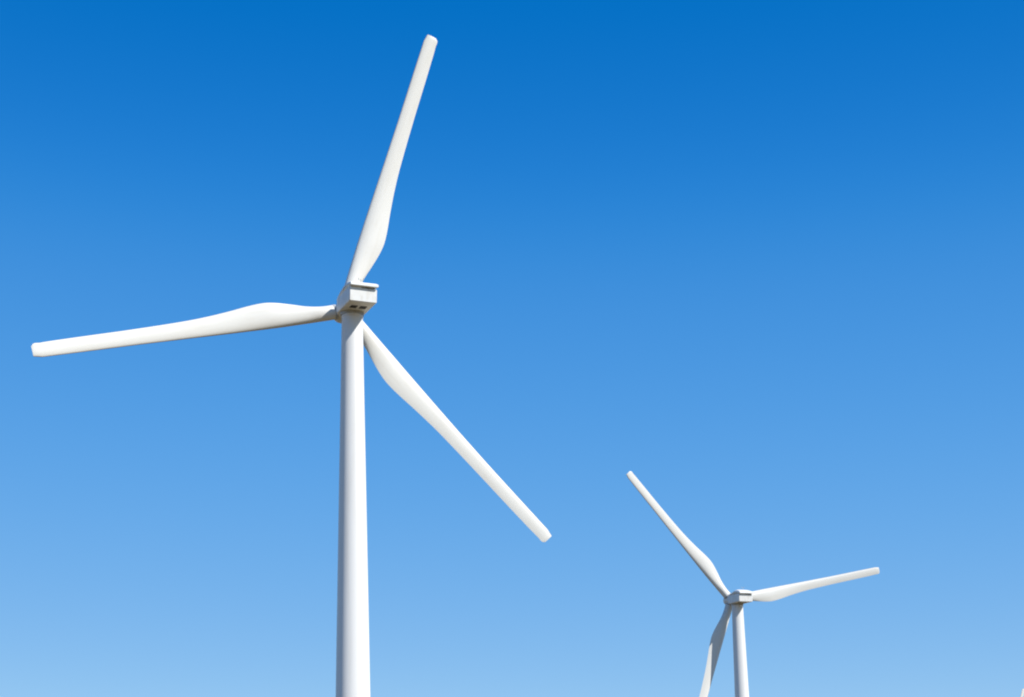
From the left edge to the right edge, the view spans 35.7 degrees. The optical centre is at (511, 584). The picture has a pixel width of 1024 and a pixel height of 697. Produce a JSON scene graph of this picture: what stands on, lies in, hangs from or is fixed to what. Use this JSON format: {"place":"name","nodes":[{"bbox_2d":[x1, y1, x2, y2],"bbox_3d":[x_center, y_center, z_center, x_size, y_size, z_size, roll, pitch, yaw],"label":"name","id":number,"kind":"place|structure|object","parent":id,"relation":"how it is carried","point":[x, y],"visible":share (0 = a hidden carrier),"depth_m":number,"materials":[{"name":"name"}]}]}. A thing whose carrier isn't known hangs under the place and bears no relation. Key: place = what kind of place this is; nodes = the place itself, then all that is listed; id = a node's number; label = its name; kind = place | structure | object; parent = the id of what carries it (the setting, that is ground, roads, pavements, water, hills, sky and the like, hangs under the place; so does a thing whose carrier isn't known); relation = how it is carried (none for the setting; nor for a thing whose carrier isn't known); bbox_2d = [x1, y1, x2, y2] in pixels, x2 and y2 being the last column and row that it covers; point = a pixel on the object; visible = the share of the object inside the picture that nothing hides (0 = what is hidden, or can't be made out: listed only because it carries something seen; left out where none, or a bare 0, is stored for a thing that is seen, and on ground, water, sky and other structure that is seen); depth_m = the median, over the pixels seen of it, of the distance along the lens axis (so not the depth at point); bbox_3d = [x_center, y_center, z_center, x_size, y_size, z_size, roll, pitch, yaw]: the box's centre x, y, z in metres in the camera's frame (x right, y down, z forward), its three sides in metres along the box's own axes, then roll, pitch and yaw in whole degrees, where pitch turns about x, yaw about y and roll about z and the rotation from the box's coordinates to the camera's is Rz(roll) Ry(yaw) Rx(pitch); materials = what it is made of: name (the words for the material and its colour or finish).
{"place":"outdoors","nodes":[
{"label":"outdoors","id":0,"kind":"place"},
{"bbox_2d":[0,0,1023,696],"label":"sky","id":1,"kind":"structure","parent":0,"point":[760,263],"materials":[{"name":"blue"}]},
{"bbox_3d":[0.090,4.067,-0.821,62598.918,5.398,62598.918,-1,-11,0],"label":"ground","id":2,"kind":"structure","parent":0,"visible":0},
{"bbox_2d":[31,35,550,696],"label":"wind turbine","id":3,"kind":"object","parent":2,"relation":"on","point":[355,303],"visible":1,"depth_m":200.21,"materials":[{"name":"paint"}]},
{"bbox_2d":[626,471,879,696],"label":"wind turbine","id":4,"kind":"object","parent":2,"relation":"on","point":[734,601],"visible":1,"depth_m":384.10,"materials":[{"name":"white metal"}]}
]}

